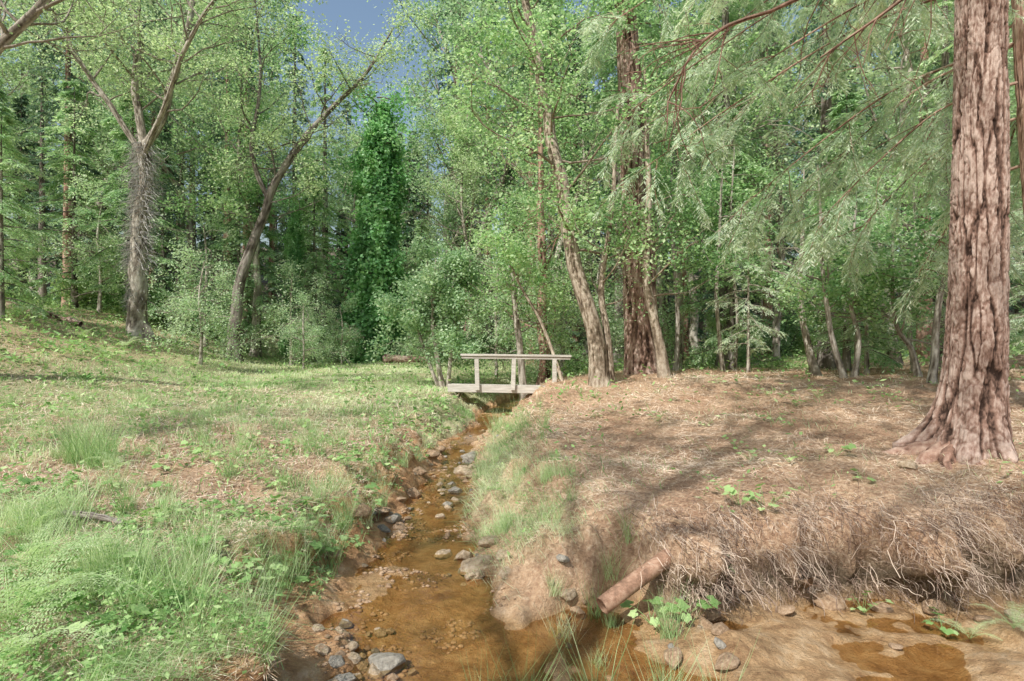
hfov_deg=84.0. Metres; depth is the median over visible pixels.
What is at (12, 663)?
ground cover
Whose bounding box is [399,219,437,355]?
young cedar
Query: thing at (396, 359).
fallen log
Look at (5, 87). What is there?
conifer tree
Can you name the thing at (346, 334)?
tree
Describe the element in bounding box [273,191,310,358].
ivy covered tree
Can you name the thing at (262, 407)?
grass tuft
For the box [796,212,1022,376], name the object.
sapling
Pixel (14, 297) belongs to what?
shrub
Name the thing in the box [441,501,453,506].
stone
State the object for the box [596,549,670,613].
pipe
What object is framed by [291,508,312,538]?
grass tuft
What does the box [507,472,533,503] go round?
grass tuft
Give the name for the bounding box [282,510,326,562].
grass tuft
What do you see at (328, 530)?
grass tuft
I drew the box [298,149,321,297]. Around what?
conifer tree
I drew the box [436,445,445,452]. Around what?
stone
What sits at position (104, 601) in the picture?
leafy plant
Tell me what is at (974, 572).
dry roots
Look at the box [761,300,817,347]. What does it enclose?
shrub
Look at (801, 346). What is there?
shrub
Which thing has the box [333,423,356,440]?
grass tuft
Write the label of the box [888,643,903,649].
stone
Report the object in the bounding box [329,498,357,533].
grass tuft
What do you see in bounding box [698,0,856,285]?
broadleaf tree
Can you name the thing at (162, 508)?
grass tuft
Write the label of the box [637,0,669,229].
conifer tree
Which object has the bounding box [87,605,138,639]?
leafy plant
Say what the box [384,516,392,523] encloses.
stone
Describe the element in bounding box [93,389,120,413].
grass tuft
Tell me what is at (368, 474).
grass tuft
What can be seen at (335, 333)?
shrub
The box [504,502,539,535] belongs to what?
grass tuft
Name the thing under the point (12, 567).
leafy plant
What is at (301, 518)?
leafy plant
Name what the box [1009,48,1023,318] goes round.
conifer tree
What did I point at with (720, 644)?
stone
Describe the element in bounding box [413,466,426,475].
stone
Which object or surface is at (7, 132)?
young cedar
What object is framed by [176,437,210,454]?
leafy plant
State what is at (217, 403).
grass tuft
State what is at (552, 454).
grass tuft
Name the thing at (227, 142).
conifer tree
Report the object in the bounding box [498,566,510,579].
stone
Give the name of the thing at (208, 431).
grass tuft
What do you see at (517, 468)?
grass tuft
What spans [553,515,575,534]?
grass tuft
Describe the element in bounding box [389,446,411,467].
grass tuft
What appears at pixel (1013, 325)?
young cedar
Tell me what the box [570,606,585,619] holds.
stone
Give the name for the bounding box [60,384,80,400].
grass tuft
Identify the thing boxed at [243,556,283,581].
leafy plant
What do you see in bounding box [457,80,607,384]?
broadleaf tree
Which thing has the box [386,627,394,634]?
stone
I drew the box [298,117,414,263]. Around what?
broadleaf tree
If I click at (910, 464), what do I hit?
stone
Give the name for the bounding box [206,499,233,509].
leafy plant
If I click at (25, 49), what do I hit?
broadleaf tree
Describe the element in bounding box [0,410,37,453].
grass tuft
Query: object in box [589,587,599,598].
stone
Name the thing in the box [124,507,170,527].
leafy plant
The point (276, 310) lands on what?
tree
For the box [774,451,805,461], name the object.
leafy plant
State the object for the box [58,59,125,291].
conifer tree
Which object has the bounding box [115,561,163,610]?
grass tuft
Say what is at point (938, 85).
broadleaf tree
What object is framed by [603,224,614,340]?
conifer tree
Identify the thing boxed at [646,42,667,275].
conifer tree
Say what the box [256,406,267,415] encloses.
grass tuft
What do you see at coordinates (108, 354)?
fern
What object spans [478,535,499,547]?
stone
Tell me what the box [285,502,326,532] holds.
grass tuft
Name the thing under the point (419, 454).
grass tuft
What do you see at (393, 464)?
leafy plant
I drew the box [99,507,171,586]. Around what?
grass tuft
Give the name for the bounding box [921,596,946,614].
stone
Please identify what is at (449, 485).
stone
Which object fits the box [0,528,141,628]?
fern
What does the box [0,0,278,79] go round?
oak tree
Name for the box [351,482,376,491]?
leafy plant
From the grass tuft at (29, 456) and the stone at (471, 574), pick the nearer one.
the stone at (471, 574)
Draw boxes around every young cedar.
[0,79,52,289]
[0,102,65,320]
[2,148,31,271]
[4,224,16,267]
[16,79,126,308]
[67,82,193,319]
[191,147,289,348]
[208,179,297,356]
[277,164,350,359]
[289,251,340,362]
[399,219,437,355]
[444,227,498,352]
[670,112,795,369]
[702,206,793,372]
[786,89,927,372]
[797,166,913,375]
[808,161,940,374]
[876,154,1023,349]
[927,91,1023,349]
[946,142,1023,344]
[1009,214,1023,351]
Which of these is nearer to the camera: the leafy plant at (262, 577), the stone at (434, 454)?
the leafy plant at (262, 577)
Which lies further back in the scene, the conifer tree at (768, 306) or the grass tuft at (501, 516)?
the conifer tree at (768, 306)
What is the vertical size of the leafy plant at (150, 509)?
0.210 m
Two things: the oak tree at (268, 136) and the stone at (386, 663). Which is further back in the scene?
the oak tree at (268, 136)
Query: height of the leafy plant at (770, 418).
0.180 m
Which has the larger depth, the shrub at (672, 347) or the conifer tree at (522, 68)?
the shrub at (672, 347)
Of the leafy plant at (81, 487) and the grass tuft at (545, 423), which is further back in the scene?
the grass tuft at (545, 423)
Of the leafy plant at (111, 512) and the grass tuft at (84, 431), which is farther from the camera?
the grass tuft at (84, 431)
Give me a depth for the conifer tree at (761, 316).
33.20 m
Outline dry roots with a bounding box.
[598,455,1023,625]
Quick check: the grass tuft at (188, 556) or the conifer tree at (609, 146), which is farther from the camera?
the conifer tree at (609, 146)
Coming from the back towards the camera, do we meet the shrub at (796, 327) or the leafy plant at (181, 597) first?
the shrub at (796, 327)
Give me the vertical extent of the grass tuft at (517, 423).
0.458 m
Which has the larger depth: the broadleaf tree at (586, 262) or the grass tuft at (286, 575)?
the broadleaf tree at (586, 262)
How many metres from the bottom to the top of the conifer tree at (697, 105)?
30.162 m
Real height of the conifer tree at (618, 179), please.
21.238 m
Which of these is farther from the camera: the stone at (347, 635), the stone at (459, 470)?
the stone at (459, 470)
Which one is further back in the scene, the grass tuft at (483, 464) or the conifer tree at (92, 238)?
the conifer tree at (92, 238)
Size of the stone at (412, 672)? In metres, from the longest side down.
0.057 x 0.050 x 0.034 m
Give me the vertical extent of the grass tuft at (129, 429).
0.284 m
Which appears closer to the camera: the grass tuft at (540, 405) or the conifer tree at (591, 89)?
the grass tuft at (540, 405)
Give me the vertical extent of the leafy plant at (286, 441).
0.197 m
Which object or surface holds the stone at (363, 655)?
on the ground at (806, 640)
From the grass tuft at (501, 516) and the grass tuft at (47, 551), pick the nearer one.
the grass tuft at (47, 551)
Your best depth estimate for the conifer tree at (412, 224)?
50.78 m
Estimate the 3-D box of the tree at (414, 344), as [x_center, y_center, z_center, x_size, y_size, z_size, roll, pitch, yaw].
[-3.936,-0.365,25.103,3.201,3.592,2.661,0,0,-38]
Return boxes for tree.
[0,0,61,290]
[0,0,65,196]
[0,0,104,205]
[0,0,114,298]
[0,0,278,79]
[0,0,329,340]
[1,55,90,289]
[3,96,61,303]
[4,101,61,268]
[9,27,63,304]
[11,0,211,217]
[11,0,229,282]
[23,0,109,306]
[27,0,285,296]
[31,0,213,280]
[31,166,179,312]
[33,63,120,292]
[37,153,62,275]
[38,111,114,301]
[45,6,124,281]
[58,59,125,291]
[88,0,181,283]
[104,178,130,293]
[112,204,262,351]
[121,0,183,291]
[131,238,257,367]
[146,118,196,312]
[149,56,188,296]
[153,0,358,356]
[154,2,335,308]
[156,0,326,234]
[157,184,185,289]
[159,40,210,284]
[174,0,430,361]
[175,36,214,293]
[183,142,242,308]
[189,0,262,284]
[193,0,260,310]
[196,122,242,274]
[196,133,242,270]
[213,254,339,364]
[215,24,275,343]
[220,59,272,315]
[260,146,285,281]
[261,38,292,301]
[263,195,291,333]
[266,15,321,258]
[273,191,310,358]
[275,289,349,368]
[283,134,321,303]
[287,89,433,265]
[293,46,351,340]
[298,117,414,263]
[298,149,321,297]
[313,124,364,327]
[317,296,367,365]
[320,214,353,328]
[322,72,428,363]
[330,100,356,303]
[344,142,435,271]
[360,230,511,387]
[366,0,537,292]
[381,153,428,337]
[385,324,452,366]
[389,0,581,347]
[394,112,513,270]
[397,218,411,336]
[398,133,423,274]
[402,131,437,273]
[407,143,441,257]
[408,83,519,360]
[415,134,437,256]
[416,0,613,288]
[419,249,538,383]
[420,0,709,387]
[424,0,491,329]
[430,0,616,285]
[436,180,576,398]
[443,101,498,302]
[443,201,463,332]
[447,115,486,341]
[452,0,674,376]
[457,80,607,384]
[460,0,510,329]
[462,217,577,381]
[470,228,583,368]
[472,171,494,298]
[485,160,526,356]
[487,1,535,295]
[493,0,567,365]
[506,240,611,377]
[512,10,590,360]
[523,4,694,363]
[549,228,654,367]
[554,97,605,295]
[554,172,589,358]
[556,23,602,353]
[558,1,745,377]
[569,0,709,374]
[571,63,603,330]
[575,0,797,362]
[575,0,1023,325]
[576,1,662,366]
[581,230,708,368]
[582,0,835,364]
[588,103,610,302]
[590,177,614,318]
[595,13,649,266]
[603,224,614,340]
[618,0,1023,469]
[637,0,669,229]
[646,0,860,249]
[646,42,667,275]
[659,165,694,312]
[662,0,713,310]
[664,32,708,357]
[664,169,713,356]
[673,0,791,367]
[674,4,735,333]
[687,215,752,356]
[689,0,855,361]
[692,2,748,326]
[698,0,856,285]
[712,145,775,346]
[734,45,794,351]
[735,73,798,321]
[743,0,801,354]
[759,0,893,369]
[766,0,1013,364]
[770,99,800,310]
[771,51,805,319]
[783,0,815,320]
[785,147,818,348]
[790,2,883,309]
[794,3,844,243]
[796,17,859,315]
[806,5,1014,315]
[815,179,877,331]
[852,18,895,315]
[858,8,1015,213]
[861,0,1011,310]
[862,135,910,311]
[865,43,933,210]
[868,23,937,348]
[870,39,1020,231]
[873,0,954,358]
[887,0,1015,370]
[891,14,1015,228]
[1008,1,1022,234]
[1008,35,1023,224]
[1008,72,1015,146]
[1008,232,1014,313]
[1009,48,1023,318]
[1009,277,1020,301]
[1010,234,1023,327]
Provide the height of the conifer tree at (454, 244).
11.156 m
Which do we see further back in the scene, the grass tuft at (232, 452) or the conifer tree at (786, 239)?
the conifer tree at (786, 239)
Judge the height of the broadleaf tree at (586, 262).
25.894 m
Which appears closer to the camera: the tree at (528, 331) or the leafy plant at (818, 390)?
the leafy plant at (818, 390)
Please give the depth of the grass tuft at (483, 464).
7.80 m
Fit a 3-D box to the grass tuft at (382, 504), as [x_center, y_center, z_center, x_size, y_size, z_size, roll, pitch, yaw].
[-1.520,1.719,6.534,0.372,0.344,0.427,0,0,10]
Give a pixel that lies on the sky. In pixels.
(355, 11)
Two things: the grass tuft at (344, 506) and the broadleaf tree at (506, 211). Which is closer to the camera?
the grass tuft at (344, 506)
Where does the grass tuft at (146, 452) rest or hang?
on the ground at (806, 640)
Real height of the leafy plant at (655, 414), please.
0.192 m
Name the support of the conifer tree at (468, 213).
on the ground at (806, 640)
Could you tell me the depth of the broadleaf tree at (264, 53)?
37.74 m
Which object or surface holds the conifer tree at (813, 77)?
on the ground at (806, 640)
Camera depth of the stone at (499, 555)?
4.87 m
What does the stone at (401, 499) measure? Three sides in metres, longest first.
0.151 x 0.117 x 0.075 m
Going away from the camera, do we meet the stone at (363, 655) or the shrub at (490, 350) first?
the stone at (363, 655)
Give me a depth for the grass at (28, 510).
6.12 m
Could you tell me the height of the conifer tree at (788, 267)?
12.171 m
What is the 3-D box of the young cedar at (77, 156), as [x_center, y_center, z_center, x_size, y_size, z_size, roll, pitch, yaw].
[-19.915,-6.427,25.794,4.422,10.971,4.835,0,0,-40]
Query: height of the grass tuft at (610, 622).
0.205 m
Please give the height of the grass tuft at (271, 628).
0.630 m
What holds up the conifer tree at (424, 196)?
on the ground at (806, 640)
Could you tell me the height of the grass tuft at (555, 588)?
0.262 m
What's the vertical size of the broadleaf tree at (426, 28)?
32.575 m
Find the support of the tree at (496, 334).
on the ground at (806, 640)
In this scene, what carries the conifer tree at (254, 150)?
on the ground at (806, 640)
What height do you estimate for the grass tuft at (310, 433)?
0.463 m
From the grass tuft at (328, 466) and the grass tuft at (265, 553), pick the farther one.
the grass tuft at (328, 466)
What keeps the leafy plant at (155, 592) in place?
on the ground at (806, 640)
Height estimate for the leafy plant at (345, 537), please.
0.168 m
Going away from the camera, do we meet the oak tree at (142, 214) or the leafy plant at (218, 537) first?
the leafy plant at (218, 537)
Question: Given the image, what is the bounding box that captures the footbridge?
[447,354,571,392]
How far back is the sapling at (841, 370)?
12.96 m
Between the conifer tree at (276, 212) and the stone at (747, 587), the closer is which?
the stone at (747, 587)
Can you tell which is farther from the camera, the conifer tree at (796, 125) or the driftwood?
the conifer tree at (796, 125)
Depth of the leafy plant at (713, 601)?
3.97 m
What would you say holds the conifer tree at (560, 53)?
on the ground at (806, 640)
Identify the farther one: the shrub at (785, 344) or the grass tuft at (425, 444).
the shrub at (785, 344)
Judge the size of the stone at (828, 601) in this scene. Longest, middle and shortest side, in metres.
0.215 x 0.191 x 0.119 m
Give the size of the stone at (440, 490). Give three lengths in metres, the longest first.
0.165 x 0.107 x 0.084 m
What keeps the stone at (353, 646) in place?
on the ground at (806, 640)
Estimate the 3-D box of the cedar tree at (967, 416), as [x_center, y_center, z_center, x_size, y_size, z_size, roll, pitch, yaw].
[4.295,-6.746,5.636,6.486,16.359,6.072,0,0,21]
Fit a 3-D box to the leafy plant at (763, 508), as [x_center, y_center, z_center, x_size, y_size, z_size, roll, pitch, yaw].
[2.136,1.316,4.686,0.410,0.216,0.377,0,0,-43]
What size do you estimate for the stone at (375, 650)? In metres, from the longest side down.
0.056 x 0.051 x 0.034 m
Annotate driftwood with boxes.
[59,510,124,524]
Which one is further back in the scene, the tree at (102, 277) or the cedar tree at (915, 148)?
the tree at (102, 277)
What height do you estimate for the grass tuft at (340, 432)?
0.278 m
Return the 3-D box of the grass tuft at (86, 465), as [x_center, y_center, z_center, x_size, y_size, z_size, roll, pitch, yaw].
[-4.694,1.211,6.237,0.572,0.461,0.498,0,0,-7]
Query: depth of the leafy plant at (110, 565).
3.53 m
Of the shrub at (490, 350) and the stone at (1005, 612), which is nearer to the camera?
the stone at (1005, 612)
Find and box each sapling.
[643,78,737,368]
[649,119,722,370]
[667,119,782,371]
[684,147,794,370]
[728,160,869,375]
[758,165,904,377]
[770,191,945,376]
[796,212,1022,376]
[843,160,947,371]
[860,132,1022,383]
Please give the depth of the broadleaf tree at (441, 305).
17.37 m
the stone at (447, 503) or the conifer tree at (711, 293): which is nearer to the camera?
the stone at (447, 503)
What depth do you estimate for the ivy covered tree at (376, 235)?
28.73 m
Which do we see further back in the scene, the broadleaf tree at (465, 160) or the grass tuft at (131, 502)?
the broadleaf tree at (465, 160)
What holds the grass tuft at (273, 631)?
on the ground at (806, 640)
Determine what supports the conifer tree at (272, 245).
on the ground at (806, 640)
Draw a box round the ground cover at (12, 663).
[0,293,1023,680]
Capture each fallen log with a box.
[5,301,82,325]
[382,354,426,362]
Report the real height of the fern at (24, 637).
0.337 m
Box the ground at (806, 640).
[0,248,1023,680]
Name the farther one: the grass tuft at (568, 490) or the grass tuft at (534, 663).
the grass tuft at (568, 490)
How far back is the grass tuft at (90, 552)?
3.56 m
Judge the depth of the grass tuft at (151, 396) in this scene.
12.19 m
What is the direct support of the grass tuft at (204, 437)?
on the ground at (806, 640)
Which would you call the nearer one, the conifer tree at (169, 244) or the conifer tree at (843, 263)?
the conifer tree at (843, 263)
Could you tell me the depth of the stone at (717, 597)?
4.17 m
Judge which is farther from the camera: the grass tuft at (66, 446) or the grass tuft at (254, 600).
the grass tuft at (66, 446)
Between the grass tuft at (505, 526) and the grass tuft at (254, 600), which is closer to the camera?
the grass tuft at (254, 600)
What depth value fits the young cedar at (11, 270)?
24.46 m
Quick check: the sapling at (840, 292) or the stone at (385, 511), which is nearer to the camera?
the stone at (385, 511)
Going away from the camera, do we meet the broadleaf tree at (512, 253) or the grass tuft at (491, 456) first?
the grass tuft at (491, 456)
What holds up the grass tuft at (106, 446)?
on the ground at (806, 640)
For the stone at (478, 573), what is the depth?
4.81 m
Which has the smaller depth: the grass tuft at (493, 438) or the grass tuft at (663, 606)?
the grass tuft at (663, 606)
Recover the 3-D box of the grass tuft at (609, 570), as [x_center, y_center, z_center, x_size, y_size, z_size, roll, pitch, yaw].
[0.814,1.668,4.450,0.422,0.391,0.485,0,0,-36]
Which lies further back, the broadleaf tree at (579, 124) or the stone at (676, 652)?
the broadleaf tree at (579, 124)
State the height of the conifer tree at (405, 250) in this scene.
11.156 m
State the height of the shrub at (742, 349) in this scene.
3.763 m
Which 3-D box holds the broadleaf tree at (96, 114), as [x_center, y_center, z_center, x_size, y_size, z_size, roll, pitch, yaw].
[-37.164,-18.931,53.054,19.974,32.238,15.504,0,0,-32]
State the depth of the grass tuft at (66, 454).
6.39 m
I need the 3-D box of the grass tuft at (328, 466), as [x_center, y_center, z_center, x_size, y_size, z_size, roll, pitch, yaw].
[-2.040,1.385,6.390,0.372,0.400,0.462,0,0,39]
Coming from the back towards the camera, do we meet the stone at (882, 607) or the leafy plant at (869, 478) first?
the leafy plant at (869, 478)
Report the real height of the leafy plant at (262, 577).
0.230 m
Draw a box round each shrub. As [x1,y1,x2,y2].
[6,287,21,300]
[15,288,59,306]
[42,263,119,309]
[63,273,121,310]
[93,283,160,314]
[119,282,177,310]
[147,290,186,327]
[165,271,246,339]
[251,314,280,335]
[306,320,338,358]
[319,308,351,358]
[472,327,507,353]
[526,350,585,383]
[564,346,588,373]
[565,349,583,373]
[670,332,698,354]
[687,330,716,365]
[694,294,781,362]
[750,301,814,356]
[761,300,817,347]
[787,330,816,354]
[835,307,877,356]
[861,303,915,350]
[1009,331,1022,349]
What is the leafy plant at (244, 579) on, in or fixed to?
on the ground at (806, 640)
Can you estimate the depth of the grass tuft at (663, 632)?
3.80 m
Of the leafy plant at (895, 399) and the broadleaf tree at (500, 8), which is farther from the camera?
the broadleaf tree at (500, 8)
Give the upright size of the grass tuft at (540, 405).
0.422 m
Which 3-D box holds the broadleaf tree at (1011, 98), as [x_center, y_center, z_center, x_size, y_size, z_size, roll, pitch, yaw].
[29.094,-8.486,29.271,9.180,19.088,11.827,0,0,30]
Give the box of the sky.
[0,0,1013,262]
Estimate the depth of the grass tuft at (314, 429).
8.73 m
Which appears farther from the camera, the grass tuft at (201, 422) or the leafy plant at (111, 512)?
the grass tuft at (201, 422)
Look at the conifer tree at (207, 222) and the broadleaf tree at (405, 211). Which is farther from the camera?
the conifer tree at (207, 222)
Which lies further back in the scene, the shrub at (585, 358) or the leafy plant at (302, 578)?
the shrub at (585, 358)
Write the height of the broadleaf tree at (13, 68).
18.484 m
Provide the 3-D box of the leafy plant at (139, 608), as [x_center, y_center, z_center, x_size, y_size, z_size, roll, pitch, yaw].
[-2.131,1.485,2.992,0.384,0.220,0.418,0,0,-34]
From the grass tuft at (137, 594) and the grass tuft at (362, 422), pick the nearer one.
the grass tuft at (137, 594)
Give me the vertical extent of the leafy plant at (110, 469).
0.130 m
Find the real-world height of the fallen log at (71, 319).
1.130 m
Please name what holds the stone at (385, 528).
on the ground at (806, 640)
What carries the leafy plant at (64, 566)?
on the ground at (806, 640)
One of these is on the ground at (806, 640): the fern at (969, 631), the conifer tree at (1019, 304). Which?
the conifer tree at (1019, 304)
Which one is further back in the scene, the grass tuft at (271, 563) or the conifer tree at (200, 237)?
the conifer tree at (200, 237)
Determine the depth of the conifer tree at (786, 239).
57.58 m
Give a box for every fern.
[0,506,69,535]
[0,517,117,581]
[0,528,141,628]
[0,576,117,669]
[6,299,50,311]
[6,304,46,316]
[68,327,99,338]
[78,345,127,355]
[94,451,140,468]
[100,336,143,347]
[174,357,200,365]
[926,618,1002,640]
[974,601,1023,630]
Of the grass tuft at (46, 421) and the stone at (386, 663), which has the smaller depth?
the stone at (386, 663)
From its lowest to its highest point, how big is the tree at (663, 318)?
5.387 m
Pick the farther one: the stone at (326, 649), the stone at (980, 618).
the stone at (980, 618)
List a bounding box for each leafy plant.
[0,477,38,498]
[0,526,23,542]
[0,543,28,560]
[0,558,22,593]
[4,587,44,604]
[30,469,81,491]
[32,434,59,443]
[35,478,82,498]
[39,554,124,609]
[50,544,139,588]
[59,477,100,498]
[62,584,135,608]
[63,598,148,638]
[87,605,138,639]
[91,572,135,595]
[94,579,188,627]
[95,462,122,473]
[97,499,127,514]
[101,469,141,486]
[121,508,185,540]
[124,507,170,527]
[135,447,159,458]
[140,481,172,494]
[151,453,182,471]
[151,564,212,606]
[155,591,197,602]
[159,534,200,553]
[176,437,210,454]
[185,499,219,512]
[189,531,223,546]
[192,447,221,460]
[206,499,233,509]
[206,544,264,577]
[210,576,283,622]
[212,545,255,566]
[216,500,254,513]
[224,575,250,588]
[243,550,305,578]
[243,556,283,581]
[251,475,290,487]
[251,494,311,525]
[262,511,305,526]
[265,575,308,590]
[269,438,290,450]
[291,498,337,511]
[297,496,339,523]
[310,539,335,561]
[318,533,339,551]
[321,527,358,548]
[327,450,357,460]
[336,455,356,464]
[348,465,364,477]
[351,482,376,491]
[354,493,388,510]
[376,459,404,471]
[620,598,689,627]
[643,410,667,420]
[649,595,720,622]
[708,479,761,505]
[722,433,749,447]
[733,447,766,460]
[746,483,797,510]
[759,413,785,422]
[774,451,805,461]
[781,394,806,405]
[808,384,829,397]
[824,443,855,455]
[847,591,894,612]
[850,468,875,480]
[885,393,904,401]
[923,606,959,635]
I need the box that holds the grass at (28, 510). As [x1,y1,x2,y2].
[0,304,1023,680]
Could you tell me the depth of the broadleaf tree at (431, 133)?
36.90 m
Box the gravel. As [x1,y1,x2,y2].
[322,419,568,680]
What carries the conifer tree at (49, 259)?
on the ground at (806, 640)
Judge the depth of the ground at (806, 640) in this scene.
4.60 m
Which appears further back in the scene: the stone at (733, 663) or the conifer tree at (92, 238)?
the conifer tree at (92, 238)
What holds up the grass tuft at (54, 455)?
on the ground at (806, 640)
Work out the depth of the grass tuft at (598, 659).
3.54 m
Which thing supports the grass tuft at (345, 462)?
on the ground at (806, 640)
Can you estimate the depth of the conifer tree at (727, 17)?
19.87 m
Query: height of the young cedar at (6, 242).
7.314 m
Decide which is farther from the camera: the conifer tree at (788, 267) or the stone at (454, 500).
the conifer tree at (788, 267)
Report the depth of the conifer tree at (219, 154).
48.33 m
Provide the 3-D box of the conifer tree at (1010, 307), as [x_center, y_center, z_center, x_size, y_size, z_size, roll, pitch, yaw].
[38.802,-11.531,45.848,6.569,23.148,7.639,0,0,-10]
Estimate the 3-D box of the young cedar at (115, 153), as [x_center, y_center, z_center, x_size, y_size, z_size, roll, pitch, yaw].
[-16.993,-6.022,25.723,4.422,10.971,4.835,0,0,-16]
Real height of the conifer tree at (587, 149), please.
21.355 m
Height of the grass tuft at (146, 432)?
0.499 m
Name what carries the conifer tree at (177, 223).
on the ground at (806, 640)
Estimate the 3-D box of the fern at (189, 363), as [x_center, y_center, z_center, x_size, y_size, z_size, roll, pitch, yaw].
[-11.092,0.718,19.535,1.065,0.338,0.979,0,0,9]
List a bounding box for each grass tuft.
[0,388,20,407]
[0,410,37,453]
[0,482,95,579]
[0,492,35,523]
[0,505,26,554]
[0,510,65,557]
[13,448,44,461]
[14,466,116,539]
[19,417,46,436]
[19,434,47,451]
[28,411,52,423]
[36,400,119,457]
[36,403,121,454]
[37,397,113,468]
[38,406,131,464]
[49,443,64,459]
[53,496,202,627]
[55,422,133,470]
[55,439,98,463]
[55,490,146,587]
[57,437,120,469]
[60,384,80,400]
[60,396,138,456]
[67,390,89,405]
[81,386,103,403]
[90,443,133,492]
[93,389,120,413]
[93,462,149,517]
[96,510,263,642]
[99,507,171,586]
[100,448,122,470]
[103,481,141,516]
[107,458,165,500]
[111,394,134,414]
[115,421,138,436]
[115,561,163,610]
[118,402,137,421]
[119,516,236,617]
[126,466,184,521]
[127,474,149,489]
[128,384,145,402]
[134,378,156,403]
[137,383,160,405]
[138,444,152,454]
[141,403,167,433]
[150,509,252,589]
[158,498,231,562]
[164,404,180,415]
[175,547,206,571]
[182,538,312,669]
[186,425,238,459]
[186,562,283,628]
[189,401,215,424]
[190,409,210,429]
[192,418,224,442]
[193,427,206,442]
[201,392,227,413]
[201,446,243,478]
[215,594,297,680]
[217,506,290,575]
[220,401,265,437]
[224,435,251,456]
[225,417,263,449]
[231,393,250,409]
[233,434,256,467]
[235,402,249,418]
[238,430,257,448]
[238,537,312,608]
[249,565,284,596]
[254,398,270,413]
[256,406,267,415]
[259,522,317,594]
[262,457,294,487]
[264,550,281,574]
[265,518,330,582]
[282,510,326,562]
[283,394,312,424]
[284,429,305,444]
[285,412,336,452]
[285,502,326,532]
[288,416,325,444]
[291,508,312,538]
[296,397,312,408]
[303,471,340,503]
[306,418,324,436]
[310,429,328,457]
[311,507,361,576]
[312,517,350,557]
[315,445,339,480]
[317,507,339,545]
[318,474,363,525]
[320,453,365,485]
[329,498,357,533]
[333,423,349,437]
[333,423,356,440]
[336,450,354,464]
[352,409,373,430]
[356,460,378,480]
[357,509,375,530]
[366,468,395,488]
[368,479,394,506]
[372,427,395,456]
[379,398,394,419]
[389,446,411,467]
[407,427,441,448]
[411,437,429,460]
[448,632,513,680]
[457,445,490,479]
[472,511,494,536]
[473,450,496,473]
[477,454,507,480]
[477,492,522,532]
[478,438,501,461]
[480,429,509,451]
[482,624,577,680]
[483,472,509,493]
[484,411,501,432]
[490,496,522,527]
[491,406,508,429]
[492,416,506,434]
[493,514,522,535]
[497,412,514,429]
[502,412,528,433]
[504,445,537,479]
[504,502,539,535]
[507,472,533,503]
[508,393,529,420]
[510,464,531,483]
[524,493,561,523]
[526,454,561,484]
[528,477,574,527]
[530,450,566,482]
[531,600,592,644]
[534,389,545,407]
[534,399,556,427]
[536,413,552,440]
[540,554,576,596]
[543,440,562,460]
[545,599,687,680]
[553,450,585,479]
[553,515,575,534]
[558,472,582,500]
[566,561,617,622]
[586,643,612,671]
[591,603,621,628]
[595,530,641,582]
[607,486,655,545]
[621,623,709,680]
[639,634,693,680]
[645,581,705,644]
[647,588,680,618]
[680,613,791,680]
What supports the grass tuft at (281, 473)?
on the ground at (806, 640)
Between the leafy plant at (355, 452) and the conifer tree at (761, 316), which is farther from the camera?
the conifer tree at (761, 316)
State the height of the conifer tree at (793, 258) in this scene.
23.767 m
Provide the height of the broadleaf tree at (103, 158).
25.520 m
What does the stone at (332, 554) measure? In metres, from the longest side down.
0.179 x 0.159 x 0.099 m
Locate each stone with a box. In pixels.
[312,624,324,632]
[314,643,328,655]
[318,645,330,652]
[324,524,334,531]
[326,550,342,559]
[328,655,344,668]
[333,672,355,680]
[335,626,343,633]
[335,650,345,656]
[338,618,352,627]
[343,629,350,639]
[347,641,359,651]
[348,503,371,518]
[348,652,360,661]
[353,673,362,680]
[356,661,368,666]
[357,661,368,671]
[359,652,366,659]
[367,663,383,679]
[368,652,406,676]
[371,647,378,652]
[374,627,386,637]
[375,507,390,515]
[380,525,390,532]
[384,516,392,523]
[385,673,399,680]
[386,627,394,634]
[387,513,401,523]
[392,522,405,529]
[396,496,405,501]
[406,487,420,498]
[408,668,416,675]
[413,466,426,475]
[426,449,439,457]
[434,513,444,519]
[434,549,451,558]
[435,482,442,488]
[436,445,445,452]
[437,488,447,492]
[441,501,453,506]
[444,505,453,510]
[446,482,454,487]
[448,486,462,494]
[451,497,460,504]
[452,465,470,475]
[454,550,472,560]
[460,554,493,574]
[461,451,476,463]
[464,470,476,478]
[464,570,476,580]
[468,464,476,469]
[473,569,483,578]
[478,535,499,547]
[496,549,507,561]
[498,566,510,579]
[556,554,568,562]
[559,588,576,600]
[559,613,568,620]
[570,526,579,531]
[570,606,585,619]
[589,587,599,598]
[659,618,684,635]
[663,647,682,668]
[669,519,688,525]
[688,593,697,601]
[698,617,712,628]
[701,608,720,620]
[707,588,721,604]
[710,622,728,635]
[714,637,726,649]
[714,652,739,669]
[725,557,753,590]
[775,605,795,615]
[812,592,845,610]
[868,601,892,612]
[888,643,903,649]
[896,460,917,468]
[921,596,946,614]
[973,615,991,622]
[1004,609,1023,621]
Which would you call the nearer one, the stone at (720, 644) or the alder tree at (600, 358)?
the stone at (720, 644)
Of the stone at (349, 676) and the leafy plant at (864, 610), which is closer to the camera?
the stone at (349, 676)
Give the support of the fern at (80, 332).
on the ground at (806, 640)
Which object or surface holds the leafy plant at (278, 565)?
on the ground at (806, 640)
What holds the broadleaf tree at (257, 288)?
on the ground at (806, 640)
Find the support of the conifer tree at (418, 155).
on the ground at (806, 640)

